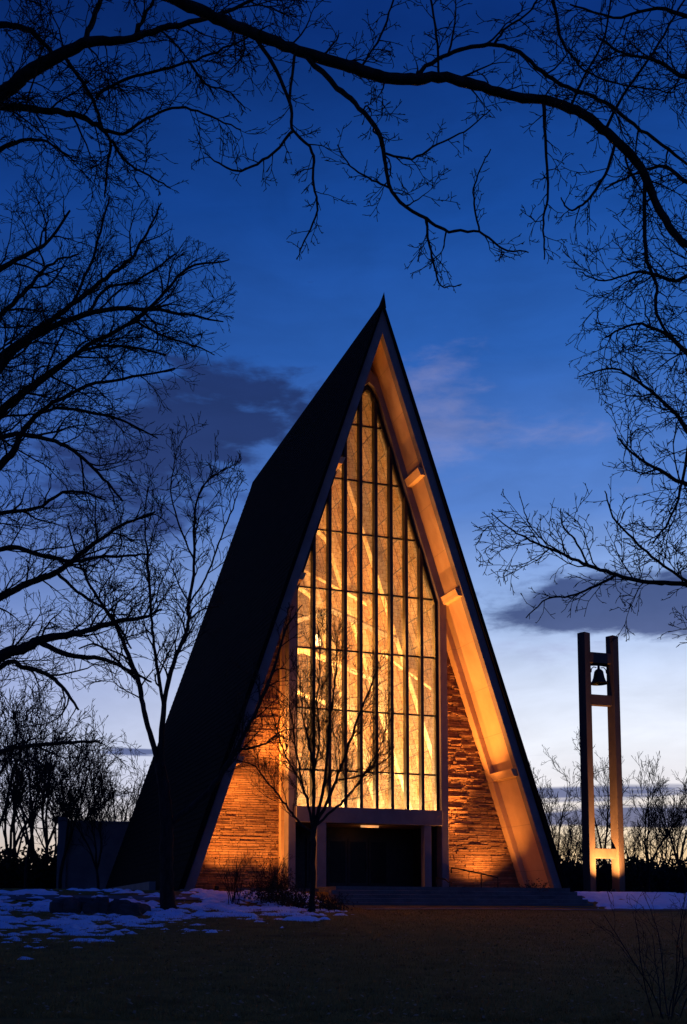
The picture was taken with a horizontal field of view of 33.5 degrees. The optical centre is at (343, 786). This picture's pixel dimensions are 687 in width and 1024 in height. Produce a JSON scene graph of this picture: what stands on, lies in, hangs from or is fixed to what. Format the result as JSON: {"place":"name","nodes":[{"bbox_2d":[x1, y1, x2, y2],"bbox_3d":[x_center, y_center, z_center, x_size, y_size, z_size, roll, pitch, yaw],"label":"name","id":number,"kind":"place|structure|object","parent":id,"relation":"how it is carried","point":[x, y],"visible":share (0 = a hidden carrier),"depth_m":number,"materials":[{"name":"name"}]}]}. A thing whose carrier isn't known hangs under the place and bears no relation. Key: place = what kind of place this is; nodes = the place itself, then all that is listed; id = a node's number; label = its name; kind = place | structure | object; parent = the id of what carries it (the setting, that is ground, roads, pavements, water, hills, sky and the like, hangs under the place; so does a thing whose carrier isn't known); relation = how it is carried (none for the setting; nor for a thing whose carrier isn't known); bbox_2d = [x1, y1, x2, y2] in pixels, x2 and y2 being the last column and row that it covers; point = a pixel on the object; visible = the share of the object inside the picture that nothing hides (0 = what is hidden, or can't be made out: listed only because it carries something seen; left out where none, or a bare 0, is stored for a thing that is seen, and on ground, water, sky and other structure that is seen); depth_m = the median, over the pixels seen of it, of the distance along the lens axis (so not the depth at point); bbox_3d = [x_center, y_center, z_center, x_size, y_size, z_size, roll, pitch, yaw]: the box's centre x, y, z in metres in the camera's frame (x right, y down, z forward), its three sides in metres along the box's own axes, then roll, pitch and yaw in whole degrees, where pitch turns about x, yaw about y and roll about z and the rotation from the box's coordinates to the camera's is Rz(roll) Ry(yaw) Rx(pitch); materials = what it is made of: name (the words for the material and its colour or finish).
{"place":"outdoors","nodes":[
{"label":"outdoors","id":0,"kind":"place"},
{"bbox_2d":[0,895,237,899],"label":"footpath","id":1,"kind":"structure","parent":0,"point":[135,897],"depth_m":40.26,"materials":[{"name":"grey concrete"}]},
{"bbox_2d":[0,888,686,1023],"bbox_3d":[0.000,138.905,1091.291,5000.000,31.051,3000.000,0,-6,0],"label":"lawn","id":2,"kind":"structure","parent":0,"point":[14,1019],"depth_m":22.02,"materials":[{"name":"plant"}]},
{"bbox_2d":[0,731,48,854],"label":"background tree","id":3,"kind":"object","parent":2,"relation":"on","point":[26,815],"visible":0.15,"depth_m":90.00,"materials":[{"name":"black plant"}]},
{"bbox_2d":[0,665,50,775],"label":"background tree","id":4,"kind":"object","parent":2,"relation":"on","point":[1,714],"visible":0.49,"depth_m":63.39,"materials":[{"name":"black plant"}]},
{"bbox_2d":[0,839,56,888],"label":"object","id":5,"kind":"object","parent":2,"relation":"on","point":[14,875],"visible":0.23,"depth_m":70.96,"materials":[{"name":"black plant"}]},
{"bbox_2d":[0,661,64,826],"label":"background tree","id":6,"kind":"object","parent":2,"relation":"on","point":[5,721],"visible":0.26,"depth_m":86.82,"materials":[{"name":"black plant"}]},
{"bbox_2d":[0,722,69,855],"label":"background tree","id":7,"kind":"object","parent":2,"relation":"on","point":[14,832],"visible":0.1,"depth_m":96.03,"materials":[{"name":"black plant"}]},
{"bbox_2d":[0,684,75,888],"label":"background tree","id":8,"kind":"object","parent":2,"relation":"on","point":[32,816],"visible":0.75,"depth_m":58.09,"materials":[{"name":"black plant"}]},
{"bbox_2d":[1,738,97,855],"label":"background tree","id":9,"kind":"object","parent":2,"relation":"on","point":[55,836],"visible":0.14,"depth_m":98.38,"materials":[{"name":"black plant"}]},
{"bbox_2d":[0,694,117,887],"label":"background tree","id":10,"kind":"object","parent":2,"relation":"on","point":[9,852],"visible":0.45,"depth_m":70.16,"materials":[{"name":"black plant"}]},
{"bbox_2d":[49,897,76,912],"bbox_3d":[-8.610,3.761,35.129,0.898,0.682,0.518,2,-7,-15],"label":"boulder","id":11,"kind":"object","parent":2,"relation":"on","point":[56,906],"visible":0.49,"depth_m":34.88,"materials":[{"name":"grey stone"}]},
{"bbox_2d":[21,751,113,888],"bbox_3d":[-15.097,2.265,63.946,4.607,8.552,5.832,-1,-7,8],"label":"background tree","id":12,"kind":"object","parent":2,"relation":"on","point":[92,820],"visible":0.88,"depth_m":63.83,"materials":[{"name":"black plant"}]},
{"bbox_2d":[0,685,134,888],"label":"background tree","id":13,"kind":"object","parent":2,"relation":"on","point":[45,834],"visible":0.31,"depth_m":74.84,"materials":[{"name":"black plant"}]},
{"bbox_2d":[63,898,81,913],"bbox_3d":[-8.312,3.771,35.127,0.505,0.670,0.980,-1,-7,11],"label":"boulder","id":14,"kind":"object","parent":2,"relation":"on","point":[70,905],"visible":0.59,"depth_m":34.78,"materials":[{"name":"grey stone"}]},
{"bbox_2d":[23,704,124,829],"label":"background tree","id":15,"kind":"object","parent":2,"relation":"on","point":[62,792],"visible":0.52,"depth_m":71.66,"materials":[{"name":"black plant"}]},
{"bbox_2d":[48,768,111,831],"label":"background tree","id":16,"kind":"object","parent":2,"relation":"on","point":[78,796],"visible":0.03,"depth_m":93.91,"materials":[{"name":"black plant"}]},
{"bbox_2d":[45,735,115,821],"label":"background tree","id":17,"kind":"object","parent":2,"relation":"on","point":[70,794],"visible":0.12,"depth_m":88.84,"materials":[{"name":"black plant"}]},
{"bbox_2d":[43,731,122,888],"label":"background tree","id":18,"kind":"object","parent":2,"relation":"on","point":[67,840],"visible":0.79,"depth_m":65.80,"materials":[{"name":"black plant"}]},
{"bbox_2d":[76,897,94,906],"bbox_3d":[-8.052,3.773,35.346,0.768,0.662,0.502,2,-7,-15],"label":"boulder","id":19,"kind":"object","parent":2,"relation":"on","point":[83,900],"visible":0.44,"depth_m":35.20,"materials":[{"name":"grey stone"}]},
{"bbox_2d":[56,817,129,888],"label":"garden wall","id":20,"kind":"structure","parent":2,"relation":"on","point":[79,871],"depth_m":66.50,"materials":[{"name":"concrete"}]},
{"bbox_2d":[0,443,187,791],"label":"bare tree","id":21,"kind":"object","parent":2,"relation":"on","point":[17,649],"visible":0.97,"depth_m":25.59,"materials":[{"name":"black plant"}]},
{"bbox_2d":[93,896,108,913],"bbox_3d":[-7.472,3.795,35.288,0.620,0.781,0.516,1,-7,-11],"label":"boulder","id":22,"kind":"object","parent":2,"relation":"on","point":[103,904],"visible":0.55,"depth_m":35.09,"materials":[{"name":"grey stone"}]},
{"bbox_2d":[84,767,133,820],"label":"background tree","id":23,"kind":"object","parent":2,"relation":"on","point":[102,811],"visible":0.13,"depth_m":91.91,"materials":[{"name":"black plant"}]},
{"bbox_2d":[77,730,147,820],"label":"background tree","id":24,"kind":"object","parent":2,"relation":"on","point":[121,804],"visible":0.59,"depth_m":78.25,"materials":[{"name":"black plant"}]},
{"bbox_2d":[0,155,236,557],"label":"bare tree","id":25,"kind":"object","parent":2,"relation":"on","point":[48,324],"visible":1,"depth_m":21.00,"materials":[{"name":"black plant"}]},
{"bbox_2d":[108,899,130,913],"bbox_3d":[-6.923,3.825,35.401,0.821,0.665,0.745,3,-7,-24],"label":"boulder","id":26,"kind":"object","parent":2,"relation":"on","point":[115,903],"visible":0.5,"depth_m":35.12,"materials":[{"name":"grey stone"}]},
{"bbox_2d":[113,903,145,915],"bbox_3d":[-6.553,3.848,34.950,0.920,0.514,0.604,-2,-7,17],"label":"boulder","id":27,"kind":"object","parent":2,"relation":"on","point":[135,909],"visible":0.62,"depth_m":34.72,"materials":[{"name":"grey stone"}]},
{"bbox_2d":[117,777,144,820],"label":"background tree","id":28,"kind":"object","parent":2,"relation":"on","point":[133,801],"visible":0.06,"depth_m":84.26,"materials":[{"name":"black plant"}]},
{"bbox_2d":[107,882,155,889],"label":"retaining curb","id":29,"kind":"structure","parent":2,"relation":"on","point":[146,886],"depth_m":45.58,"materials":[{"name":"concrete"}]},
{"bbox_2d":[130,902,150,910],"bbox_3d":[-6.363,3.859,35.472,0.706,0.516,0.891,-4,-7,28],"label":"boulder","id":30,"kind":"object","parent":2,"relation":"on","point":[148,907],"visible":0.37,"depth_m":35.40,"materials":[{"name":"grey stone"}]},
{"bbox_2d":[0,888,353,959],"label":"snow","id":31,"kind":"structure","parent":2,"relation":"on","point":[214,899],"depth_m":35.39,"materials":[{"name":"white snow"}]},
{"bbox_2d":[54,411,303,909],"bbox_3d":[-5.594,-4.155,38.724,8.468,17.080,3.594,0,-6,0],"label":"bare tree","id":32,"kind":"object","parent":2,"relation":"on","point":[168,820],"visible":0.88,"depth_m":38.75,"materials":[{"name":"black plant"}]},
{"bbox_2d":[214,851,252,903],"bbox_3d":[-3.911,3.281,41.003,1.447,1.984,1.368,-5,-8,35],"label":"shrub","id":33,"kind":"object","parent":2,"relation":"on","point":[235,885],"visible":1,"depth_m":40.90,"materials":[{"name":"brown plant"}]},
{"bbox_2d":[230,846,304,902],"bbox_3d":[-2.789,3.249,41.850,2.900,2.082,2.984,2,-7,-15],"label":"shrub","id":34,"kind":"object","parent":2,"relation":"on","point":[263,893],"visible":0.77,"depth_m":41.58,"materials":[{"name":"brown plant"}]},
{"bbox_2d":[248,863,315,904],"bbox_3d":[-2.193,3.546,41.258,2.314,1.580,1.812,3,-7,-25],"label":"shrub","id":35,"kind":"object","parent":2,"relation":"on","point":[281,894],"visible":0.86,"depth_m":41.07,"materials":[{"name":"brown plant"}]},
{"bbox_2d":[260,882,322,908],"bbox_3d":[-1.666,3.835,39.768,2.015,1.056,1.728,5,-8,-35],"label":"shrub","id":36,"kind":"object","parent":2,"relation":"on","point":[295,900],"visible":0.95,"depth_m":39.65,"materials":[{"name":"brown plant"}]},
{"bbox_2d":[226,607,394,911],"bbox_3d":[-1.155,-1.082,39.365,5.938,10.933,3.090,0,-6,0],"label":"bare tree","id":37,"kind":"object","parent":2,"relation":"on","point":[315,822],"visible":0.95,"depth_m":39.33,"materials":[{"name":"brown plant"}]},
{"bbox_2d":[308,888,357,911],"bbox_3d":[-0.405,3.964,39.749,1.826,0.842,1.522,0,-6,0],"label":"shrub","id":38,"kind":"object","parent":2,"relation":"on","point":[329,906],"visible":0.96,"depth_m":39.72,"materials":[{"name":"brown plant"}]},
{"bbox_2d":[105,294,567,890],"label":"chapel","id":39,"kind":"structure","parent":2,"relation":"on","point":[345,516],"depth_m":49.66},
{"bbox_2d":[316,590,320,645],"bbox_3d":[-1.315,-10.225,56.011,0.440,6.800,0.440,0,-6,0],"label":"pendant lamp","id":40,"kind":"object","parent":39,"relation":"hanging from","point":[316,622],"visible":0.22,"depth_m":55.73,"materials":[{"name":"brown"}]},
{"bbox_2d":[278,370,448,887],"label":"window","id":41,"kind":"structure","parent":39,"relation":"in","point":[427,573],"depth_m":49.10,"materials":[{"name":"orange glass"}]},
{"bbox_2d":[384,590,385,807],"bbox_3d":[1.966,-3.788,53.769,0.440,11.300,0.440,0,-6,0],"label":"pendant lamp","id":42,"kind":"object","parent":39,"relation":"hanging from","point":[385,764],"visible":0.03,"depth_m":53.35,"materials":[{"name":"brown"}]},
{"bbox_2d":[0,0,686,379],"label":"bare tree","id":43,"kind":"object","parent":2,"relation":"on","point":[16,82],"visible":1,"depth_m":10.88,"materials":[{"name":"black plant"}]},
{"bbox_2d":[0,905,686,1020],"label":"fallen leaves","id":44,"kind":"object","parent":2,"relation":"on","point":[390,1010],"visible":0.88,"depth_m":19.86,"materials":[{"name":"brown plant"}]},
{"bbox_2d":[224,886,569,892],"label":"terrace","id":45,"kind":"structure","parent":2,"relation":"on","point":[326,889],"depth_m":45.07,"materials":[{"name":"grey concrete"}]},
{"bbox_2d":[451,867,498,886],"bbox_3d":[5.449,3.925,47.358,0.130,1.223,3.043,4,-8,-33],"label":"handrail","id":46,"kind":"object","parent":45,"relation":"on","point":[477,873],"visible":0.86,"depth_m":47.06,"materials":[{"name":"brown metal"}]},
{"bbox_2d":[329,890,598,907],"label":"entrance steps","id":47,"kind":"structure","parent":2,"relation":"on","point":[451,898],"depth_m":44.19,"materials":[{"name":"grey concrete"}]},
{"bbox_2d":[519,878,549,891],"bbox_3d":[7.928,4.182,46.808,1.743,0.836,1.837,-5,-8,37],"label":"shrub","id":48,"kind":"object","parent":2,"relation":"on","point":[536,886],"visible":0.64,"depth_m":46.75,"materials":[{"name":"brown plant"}]},
{"bbox_2d":[528,746,580,852],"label":"background tree","id":49,"kind":"object","parent":2,"relation":"on","point":[547,807],"visible":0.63,"depth_m":74.01,"materials":[{"name":"black plant"}]},
{"bbox_2d":[544,801,581,859],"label":"background tree","id":50,"kind":"object","parent":2,"relation":"on","point":[560,833],"visible":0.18,"depth_m":104.60,"materials":[{"name":"black plant"}]},
{"bbox_2d":[549,807,581,864],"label":"background tree","id":51,"kind":"object","parent":2,"relation":"on","point":[570,835],"visible":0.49,"depth_m":95.74,"materials":[{"name":"brown plant"}]},
{"bbox_2d":[550,816,596,861],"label":"background tree","id":52,"kind":"object","parent":2,"relation":"on","point":[578,842],"visible":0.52,"depth_m":92.10,"materials":[{"name":"brown plant"}]},
{"bbox_2d":[471,0,686,646],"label":"bare tree","id":53,"kind":"object","parent":2,"relation":"on","point":[661,333],"visible":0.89,"depth_m":12.57,"materials":[{"name":"black plant"}]},
{"bbox_2d":[570,822,604,862],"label":"background tree","id":54,"kind":"object","parent":2,"relation":"on","point":[595,839],"visible":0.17,"depth_m":110.30,"materials":[{"name":"brown plant"}]},
{"bbox_2d":[563,819,625,867],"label":"background tree","id":55,"kind":"object","parent":2,"relation":"on","point":[595,842],"visible":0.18,"depth_m":104.88,"materials":[{"name":"brown plant"}]},
{"bbox_2d":[577,632,624,891],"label":"bell tower","id":56,"kind":"structure","parent":2,"relation":"on","point":[610,701],"depth_m":50.53,"materials":[{"name":"concrete"}]},
{"bbox_2d":[591,663,608,685],"bbox_3d":[11.450,-5.065,51.127,0.814,1.098,0.838,-3,-7,28],"label":"bell","id":57,"kind":"object","parent":56,"relation":"hanging from","point":[598,679],"visible":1,"depth_m":51.01,"materials":[{"name":"brown metal"}]},
{"bbox_2d":[567,726,634,890],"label":"background tree","id":58,"kind":"object","parent":2,"relation":"on","point":[606,819],"visible":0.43,"depth_m":70.10,"materials":[{"name":"black plant"}]},
{"bbox_2d":[595,801,646,864],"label":"background tree","id":59,"kind":"object","parent":2,"relation":"on","point":[625,839],"visible":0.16,"depth_m":107.70,"materials":[{"name":"brown plant"}]},
{"bbox_2d":[559,851,686,892],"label":"woodland","id":60,"kind":"object","parent":2,"relation":"on","point":[663,874],"visible":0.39,"depth_m":71.50,"materials":[{"name":"black plant"}]},
{"bbox_2d":[609,800,648,865],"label":"background tree","id":61,"kind":"object","parent":2,"relation":"on","point":[634,842],"visible":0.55,"depth_m":93.84,"materials":[{"name":"brown plant"}]},
{"bbox_2d":[577,891,686,908],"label":"snow bank","id":62,"kind":"structure","parent":2,"relation":"on","point":[660,901],"depth_m":47.07,"materials":[{"name":"white snow"}]},
{"bbox_2d":[593,859,686,1019],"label":"shrub","id":63,"kind":"object","parent":2,"relation":"on","point":[676,977],"visible":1,"depth_m":15.27,"materials":[{"name":"brown plant"}]},
{"bbox_2d":[623,750,686,891],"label":"background tree","id":64,"kind":"object","parent":2,"relation":"on","point":[646,845],"visible":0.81,"depth_m":65.72,"materials":[{"name":"black plant"}]},
{"bbox_2d":[635,799,677,864],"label":"background tree","id":65,"kind":"object","parent":2,"relation":"on","point":[651,844],"visible":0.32,"depth_m":104.15,"materials":[{"name":"brown plant"}]},
{"bbox_2d":[631,804,686,865],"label":"background tree","id":66,"kind":"object","parent":2,"relation":"on","point":[672,840],"visible":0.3,"depth_m":99.19,"materials":[{"name":"brown plant"}]},
{"bbox_2d":[640,769,686,893],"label":"background tree","id":67,"kind":"object","parent":2,"relation":"on","point":[680,830],"visible":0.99,"depth_m":61.87,"materials":[{"name":"black plant"}]},
{"bbox_2d":[640,791,686,866],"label":"background tree","id":68,"kind":"object","parent":2,"relation":"on","point":[665,849],"visible":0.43,"depth_m":94.80,"materials":[{"name":"black plant"}]},
{"bbox_2d":[0,0,686,866],"label":"sky","id":69,"kind":"structure","parent":0,"point":[500,403],"materials":[{"name":"blue"}]},
{"bbox_2d":[362,908,686,909],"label":"path","id":70,"kind":"structure","parent":0,"point":[524,908],"depth_m":42.81,"materials":[{"name":"grey concrete"}]}
]}

